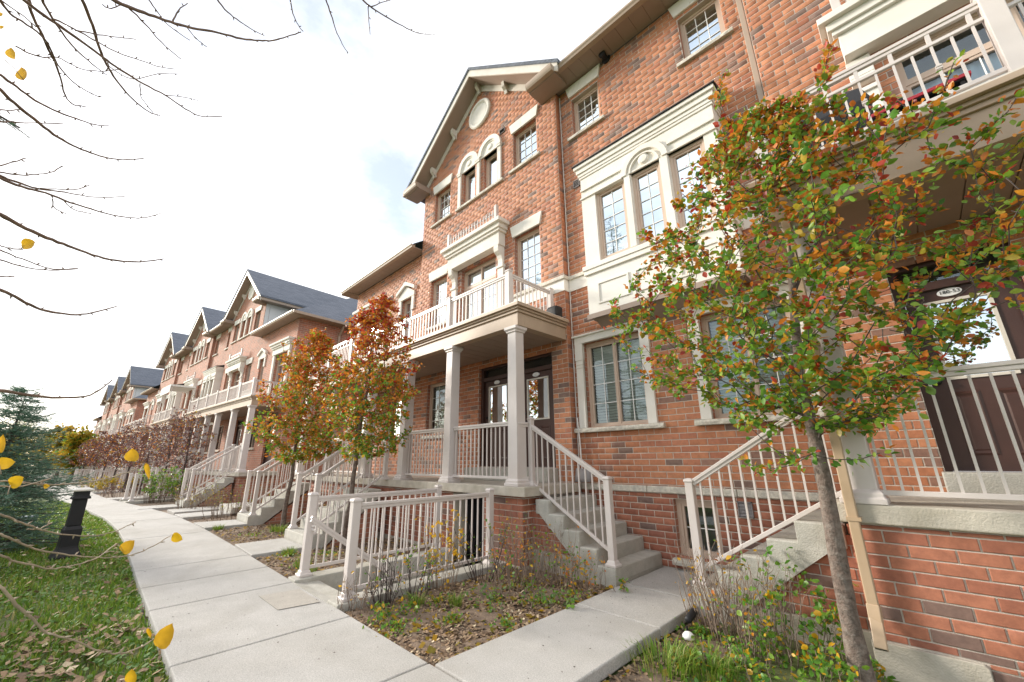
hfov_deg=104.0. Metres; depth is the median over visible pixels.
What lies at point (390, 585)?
dry shrub
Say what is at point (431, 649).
fallen leaves
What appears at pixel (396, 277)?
townhouse
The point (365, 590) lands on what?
dry shrub
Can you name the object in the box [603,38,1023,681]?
young pear tree
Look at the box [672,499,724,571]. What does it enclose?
window
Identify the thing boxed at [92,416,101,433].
townhouse
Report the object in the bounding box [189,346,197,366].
window
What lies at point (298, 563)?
grass tuft
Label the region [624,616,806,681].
groundcover
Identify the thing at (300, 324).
townhouse
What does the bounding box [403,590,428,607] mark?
grass tuft
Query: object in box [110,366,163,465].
townhouse
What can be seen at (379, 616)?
leafy plant
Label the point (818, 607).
leafy plant
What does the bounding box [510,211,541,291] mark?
window
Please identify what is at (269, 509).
staircase
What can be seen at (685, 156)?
window
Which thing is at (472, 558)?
dry shrub
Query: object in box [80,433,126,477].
bare street tree
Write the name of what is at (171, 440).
bare street tree
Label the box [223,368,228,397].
window
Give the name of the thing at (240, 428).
door
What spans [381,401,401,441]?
window
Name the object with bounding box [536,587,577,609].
leafy plant
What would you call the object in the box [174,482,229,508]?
dry shrub
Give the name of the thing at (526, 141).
window
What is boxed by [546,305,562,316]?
plastic box
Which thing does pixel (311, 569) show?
grass tuft
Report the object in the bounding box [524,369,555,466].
door
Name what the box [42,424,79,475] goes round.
background tree
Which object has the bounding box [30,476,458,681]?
sidewalk
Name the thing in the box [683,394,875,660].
staircase
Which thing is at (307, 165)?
sky
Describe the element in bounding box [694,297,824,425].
window
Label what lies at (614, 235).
window
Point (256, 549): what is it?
footpath
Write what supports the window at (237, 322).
in the townhouse at (259, 300)
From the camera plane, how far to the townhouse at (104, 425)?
55.66 m
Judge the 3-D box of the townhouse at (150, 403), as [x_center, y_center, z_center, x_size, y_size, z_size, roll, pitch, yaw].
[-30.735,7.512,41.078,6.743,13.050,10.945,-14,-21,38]
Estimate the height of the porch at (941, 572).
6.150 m
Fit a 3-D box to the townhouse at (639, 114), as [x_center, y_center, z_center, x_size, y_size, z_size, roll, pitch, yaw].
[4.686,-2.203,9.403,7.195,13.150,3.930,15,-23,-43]
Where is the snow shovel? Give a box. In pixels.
[575,418,590,481]
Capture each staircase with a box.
[76,455,104,480]
[96,457,127,483]
[116,452,158,490]
[143,448,198,496]
[175,443,241,507]
[236,439,319,525]
[284,428,390,549]
[519,417,662,587]
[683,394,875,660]
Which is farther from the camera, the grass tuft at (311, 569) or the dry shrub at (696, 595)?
the grass tuft at (311, 569)
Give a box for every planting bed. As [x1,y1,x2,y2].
[77,484,261,522]
[209,521,300,545]
[256,539,430,577]
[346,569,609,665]
[608,617,737,681]
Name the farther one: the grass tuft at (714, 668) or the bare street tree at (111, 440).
the bare street tree at (111, 440)
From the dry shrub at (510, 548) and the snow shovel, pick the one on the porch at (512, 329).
the snow shovel
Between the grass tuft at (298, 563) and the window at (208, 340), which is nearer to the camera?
the grass tuft at (298, 563)
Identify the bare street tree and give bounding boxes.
[65,439,102,479]
[77,431,113,469]
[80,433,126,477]
[86,424,146,487]
[102,419,157,491]
[113,421,177,493]
[129,406,200,484]
[152,405,226,492]
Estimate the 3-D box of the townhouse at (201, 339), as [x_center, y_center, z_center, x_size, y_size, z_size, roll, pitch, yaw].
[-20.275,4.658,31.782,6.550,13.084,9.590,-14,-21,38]
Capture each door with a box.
[232,372,240,395]
[233,426,241,464]
[265,421,275,464]
[273,355,285,395]
[464,257,495,319]
[465,493,482,565]
[485,378,507,465]
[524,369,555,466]
[892,0,1023,97]
[903,277,1023,470]
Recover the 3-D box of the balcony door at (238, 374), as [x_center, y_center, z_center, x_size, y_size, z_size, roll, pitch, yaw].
[-15.485,2.918,22.869,1.380,2.300,0.470,-14,-21,38]
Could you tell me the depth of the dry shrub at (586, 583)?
5.09 m
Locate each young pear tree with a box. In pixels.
[240,327,359,527]
[318,292,424,548]
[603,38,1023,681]
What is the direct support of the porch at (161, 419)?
attached to the townhouse at (201, 339)
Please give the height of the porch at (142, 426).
5.470 m
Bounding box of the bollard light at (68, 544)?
[48,487,94,560]
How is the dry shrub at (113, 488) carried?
on the planting bed at (166, 503)
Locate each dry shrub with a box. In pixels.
[98,482,146,496]
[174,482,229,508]
[198,480,269,519]
[337,563,381,616]
[364,538,404,605]
[396,543,436,599]
[414,509,468,591]
[452,519,509,583]
[485,501,536,579]
[488,542,541,598]
[500,514,567,585]
[533,523,599,589]
[556,549,605,595]
[664,535,750,635]
[681,531,794,658]
[729,568,816,669]
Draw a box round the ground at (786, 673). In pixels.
[0,466,898,681]
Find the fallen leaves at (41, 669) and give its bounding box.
[0,540,169,681]
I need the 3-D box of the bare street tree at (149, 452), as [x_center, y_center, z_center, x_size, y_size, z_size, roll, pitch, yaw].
[-19.622,6.221,21.530,2.369,3.843,3.553,7,-18,-24]
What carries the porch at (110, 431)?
on the ground at (786, 673)
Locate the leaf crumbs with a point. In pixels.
(332, 610)
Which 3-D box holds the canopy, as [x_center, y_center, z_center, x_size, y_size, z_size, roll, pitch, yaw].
[-22.506,4.190,26.714,2.600,2.160,1.320,-14,-21,38]
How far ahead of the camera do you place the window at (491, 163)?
11.14 m
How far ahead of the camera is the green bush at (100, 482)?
23.34 m
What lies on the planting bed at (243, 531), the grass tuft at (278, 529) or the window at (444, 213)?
the grass tuft at (278, 529)
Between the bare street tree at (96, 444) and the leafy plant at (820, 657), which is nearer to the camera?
the leafy plant at (820, 657)
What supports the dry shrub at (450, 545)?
on the planting bed at (486, 616)
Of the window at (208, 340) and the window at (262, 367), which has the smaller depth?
the window at (262, 367)
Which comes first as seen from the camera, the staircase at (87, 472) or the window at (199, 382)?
the window at (199, 382)
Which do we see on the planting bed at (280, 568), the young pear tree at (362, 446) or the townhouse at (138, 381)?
the young pear tree at (362, 446)
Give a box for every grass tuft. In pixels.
[212,524,223,530]
[267,523,287,532]
[280,546,297,555]
[293,557,310,566]
[295,562,321,571]
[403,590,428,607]
[446,591,464,607]
[621,630,701,681]
[668,634,743,681]
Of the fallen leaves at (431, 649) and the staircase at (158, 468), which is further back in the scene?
the staircase at (158, 468)
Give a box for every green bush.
[79,473,141,491]
[138,466,186,503]
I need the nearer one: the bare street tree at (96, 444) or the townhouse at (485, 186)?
the townhouse at (485, 186)
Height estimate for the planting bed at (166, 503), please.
0.057 m
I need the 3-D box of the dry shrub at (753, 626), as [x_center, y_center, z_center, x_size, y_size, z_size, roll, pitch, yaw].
[2.217,2.397,3.483,0.500,0.783,0.746,6,-17,-20]
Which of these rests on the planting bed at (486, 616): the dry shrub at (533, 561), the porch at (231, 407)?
the dry shrub at (533, 561)
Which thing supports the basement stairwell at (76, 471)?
on the ground at (786, 673)
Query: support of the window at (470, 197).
in the townhouse at (485, 186)
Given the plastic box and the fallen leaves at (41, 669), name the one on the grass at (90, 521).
the fallen leaves at (41, 669)
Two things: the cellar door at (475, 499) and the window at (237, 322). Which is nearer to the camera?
the cellar door at (475, 499)
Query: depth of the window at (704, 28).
7.42 m
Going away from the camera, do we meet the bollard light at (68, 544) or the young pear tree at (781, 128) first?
the young pear tree at (781, 128)
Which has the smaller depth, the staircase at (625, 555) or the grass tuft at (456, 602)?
the grass tuft at (456, 602)
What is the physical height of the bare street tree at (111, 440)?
4.051 m
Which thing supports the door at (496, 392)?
in the townhouse at (485, 186)
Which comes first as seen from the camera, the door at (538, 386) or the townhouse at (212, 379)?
the door at (538, 386)
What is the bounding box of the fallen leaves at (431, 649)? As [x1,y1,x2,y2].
[215,524,781,681]
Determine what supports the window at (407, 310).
in the townhouse at (396, 277)
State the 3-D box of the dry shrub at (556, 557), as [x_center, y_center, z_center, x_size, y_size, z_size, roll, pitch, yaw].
[0.657,2.839,5.303,0.796,0.759,0.807,11,-20,-35]
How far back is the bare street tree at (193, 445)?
18.33 m
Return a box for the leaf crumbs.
[144,546,683,681]
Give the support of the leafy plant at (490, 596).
on the planting bed at (486, 616)
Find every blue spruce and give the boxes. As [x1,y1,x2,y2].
[0,384,102,555]
[0,470,29,568]
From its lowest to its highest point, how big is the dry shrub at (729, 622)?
0.928 m
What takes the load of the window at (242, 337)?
in the townhouse at (259, 300)
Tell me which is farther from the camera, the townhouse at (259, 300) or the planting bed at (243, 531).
the townhouse at (259, 300)
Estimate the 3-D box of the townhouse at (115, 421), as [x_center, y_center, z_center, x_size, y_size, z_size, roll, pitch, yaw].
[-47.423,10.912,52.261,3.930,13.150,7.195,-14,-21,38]
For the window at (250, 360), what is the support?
in the townhouse at (259, 300)
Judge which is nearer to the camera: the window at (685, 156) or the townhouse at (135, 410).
the window at (685, 156)
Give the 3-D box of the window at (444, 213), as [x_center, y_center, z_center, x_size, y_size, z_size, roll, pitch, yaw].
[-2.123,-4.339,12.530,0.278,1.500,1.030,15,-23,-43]
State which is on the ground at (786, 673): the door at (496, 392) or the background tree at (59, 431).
the background tree at (59, 431)
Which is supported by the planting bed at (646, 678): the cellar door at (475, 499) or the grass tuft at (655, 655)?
the grass tuft at (655, 655)
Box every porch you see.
[90,428,120,475]
[109,415,159,481]
[140,407,194,485]
[173,378,285,502]
[294,269,578,569]
[744,0,1023,681]
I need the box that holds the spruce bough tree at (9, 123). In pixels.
[0,112,29,137]
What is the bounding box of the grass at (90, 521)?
[0,500,170,681]
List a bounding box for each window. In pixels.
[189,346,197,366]
[197,380,202,397]
[202,338,210,359]
[204,426,212,453]
[212,333,221,356]
[215,425,223,451]
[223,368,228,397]
[230,318,240,344]
[237,322,249,340]
[244,357,253,390]
[249,420,257,449]
[250,305,262,332]
[257,360,263,390]
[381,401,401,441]
[404,300,411,340]
[421,381,458,438]
[426,263,447,331]
[430,173,452,228]
[455,169,503,212]
[486,152,496,187]
[508,104,540,174]
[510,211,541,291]
[565,64,604,142]
[574,333,665,432]
[596,180,630,259]
[632,162,667,243]
[668,0,733,68]
[669,138,716,227]
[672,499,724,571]
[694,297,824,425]
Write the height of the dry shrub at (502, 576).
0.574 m
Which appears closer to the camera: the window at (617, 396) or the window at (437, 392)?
the window at (617, 396)
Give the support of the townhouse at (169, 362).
on the ground at (786, 673)
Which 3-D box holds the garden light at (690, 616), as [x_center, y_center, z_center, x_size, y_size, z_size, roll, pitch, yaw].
[1.717,2.748,3.857,0.110,0.234,0.335,-11,-19,32]
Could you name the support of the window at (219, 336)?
in the townhouse at (212, 379)
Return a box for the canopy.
[156,384,195,420]
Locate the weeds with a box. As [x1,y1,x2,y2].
[0,548,163,681]
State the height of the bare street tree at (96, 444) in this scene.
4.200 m
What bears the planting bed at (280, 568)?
on the ground at (786, 673)
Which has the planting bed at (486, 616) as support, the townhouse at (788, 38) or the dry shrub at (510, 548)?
the dry shrub at (510, 548)
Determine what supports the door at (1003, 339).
in the townhouse at (788, 38)
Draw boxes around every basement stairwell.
[71,468,115,483]
[86,469,140,489]
[119,472,202,503]
[288,485,506,611]
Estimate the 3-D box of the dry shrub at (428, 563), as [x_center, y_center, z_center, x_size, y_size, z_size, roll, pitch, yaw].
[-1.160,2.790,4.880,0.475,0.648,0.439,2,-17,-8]
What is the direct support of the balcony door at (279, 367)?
in the townhouse at (300, 324)
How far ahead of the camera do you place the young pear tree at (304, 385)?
10.03 m
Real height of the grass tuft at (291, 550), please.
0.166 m
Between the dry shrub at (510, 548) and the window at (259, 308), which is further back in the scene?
the window at (259, 308)
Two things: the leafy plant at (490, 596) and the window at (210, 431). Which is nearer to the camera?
the leafy plant at (490, 596)
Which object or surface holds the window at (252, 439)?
in the townhouse at (300, 324)
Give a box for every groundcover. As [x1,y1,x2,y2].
[238,530,595,642]
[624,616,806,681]
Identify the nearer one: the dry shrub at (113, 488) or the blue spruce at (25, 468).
the blue spruce at (25, 468)
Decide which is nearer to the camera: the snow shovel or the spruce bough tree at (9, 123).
the spruce bough tree at (9, 123)
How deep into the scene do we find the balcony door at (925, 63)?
4.90 m
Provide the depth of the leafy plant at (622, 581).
4.83 m
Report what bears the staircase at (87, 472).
on the ground at (786, 673)
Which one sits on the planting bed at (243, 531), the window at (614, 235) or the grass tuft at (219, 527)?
the grass tuft at (219, 527)
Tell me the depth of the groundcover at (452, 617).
4.37 m
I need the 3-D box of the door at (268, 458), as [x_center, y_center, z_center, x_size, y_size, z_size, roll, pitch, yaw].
[-10.821,4.585,18.052,0.942,1.916,0.059,-14,-21,38]
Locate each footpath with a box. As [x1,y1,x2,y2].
[48,475,301,558]
[435,567,708,681]
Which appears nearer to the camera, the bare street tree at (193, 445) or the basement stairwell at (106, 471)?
the bare street tree at (193, 445)
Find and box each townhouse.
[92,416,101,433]
[96,385,114,437]
[101,397,114,430]
[106,376,125,430]
[106,389,126,464]
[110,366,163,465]
[120,395,147,457]
[134,385,159,466]
[141,332,188,466]
[161,346,192,460]
[169,306,225,466]
[192,320,232,468]
[204,269,344,469]
[236,298,357,496]
[340,241,422,474]
[403,58,578,494]
[556,0,840,573]
[742,0,1023,491]
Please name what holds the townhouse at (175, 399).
on the ground at (786, 673)
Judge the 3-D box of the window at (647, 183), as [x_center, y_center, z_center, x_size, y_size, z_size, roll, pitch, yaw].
[2.429,-2.376,6.972,0.100,1.450,0.540,15,-23,-43]
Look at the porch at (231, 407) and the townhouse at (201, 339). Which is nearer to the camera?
the porch at (231, 407)
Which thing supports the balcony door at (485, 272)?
in the townhouse at (485, 186)
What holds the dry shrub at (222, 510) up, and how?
on the planting bed at (166, 503)
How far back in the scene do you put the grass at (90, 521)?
4.77 m
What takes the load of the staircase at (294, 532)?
on the ground at (786, 673)
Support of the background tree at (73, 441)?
on the ground at (786, 673)
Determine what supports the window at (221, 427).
in the townhouse at (259, 300)
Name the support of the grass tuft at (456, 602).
on the planting bed at (486, 616)
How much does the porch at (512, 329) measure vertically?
7.380 m
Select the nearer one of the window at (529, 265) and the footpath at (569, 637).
the footpath at (569, 637)
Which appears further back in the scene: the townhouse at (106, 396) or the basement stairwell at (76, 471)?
the townhouse at (106, 396)
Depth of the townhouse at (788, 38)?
4.56 m
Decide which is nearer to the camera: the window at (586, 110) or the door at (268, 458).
the window at (586, 110)
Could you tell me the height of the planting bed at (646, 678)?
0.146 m
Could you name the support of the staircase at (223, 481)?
on the ground at (786, 673)
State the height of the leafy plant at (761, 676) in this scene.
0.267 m
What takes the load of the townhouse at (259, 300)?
on the ground at (786, 673)
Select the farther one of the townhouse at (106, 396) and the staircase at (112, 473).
the townhouse at (106, 396)
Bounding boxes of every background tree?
[28,423,66,474]
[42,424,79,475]
[46,425,104,478]
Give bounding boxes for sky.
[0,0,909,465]
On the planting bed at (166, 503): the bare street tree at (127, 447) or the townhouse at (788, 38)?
the bare street tree at (127, 447)
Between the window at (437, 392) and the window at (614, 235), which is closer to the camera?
the window at (614, 235)
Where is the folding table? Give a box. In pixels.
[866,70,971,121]
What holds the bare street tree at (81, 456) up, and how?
on the ground at (786, 673)
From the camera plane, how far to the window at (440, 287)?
11.74 m
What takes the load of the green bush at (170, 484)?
on the planting bed at (166, 503)
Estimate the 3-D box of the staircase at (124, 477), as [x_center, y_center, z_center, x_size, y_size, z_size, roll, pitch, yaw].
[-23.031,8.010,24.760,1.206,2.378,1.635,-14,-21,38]
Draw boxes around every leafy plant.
[367,594,420,625]
[460,580,533,612]
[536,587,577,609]
[608,576,629,591]
[695,625,818,681]
[726,545,858,679]
[737,611,895,681]
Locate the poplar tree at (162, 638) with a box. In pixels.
[0,0,434,681]
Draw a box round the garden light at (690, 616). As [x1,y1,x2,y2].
[682,608,697,640]
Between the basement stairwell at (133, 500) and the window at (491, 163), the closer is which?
the window at (491, 163)
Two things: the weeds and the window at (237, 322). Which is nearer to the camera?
the weeds
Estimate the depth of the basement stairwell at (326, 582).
5.64 m
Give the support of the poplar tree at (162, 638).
on the ground at (786, 673)
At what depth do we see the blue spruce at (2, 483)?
6.54 m

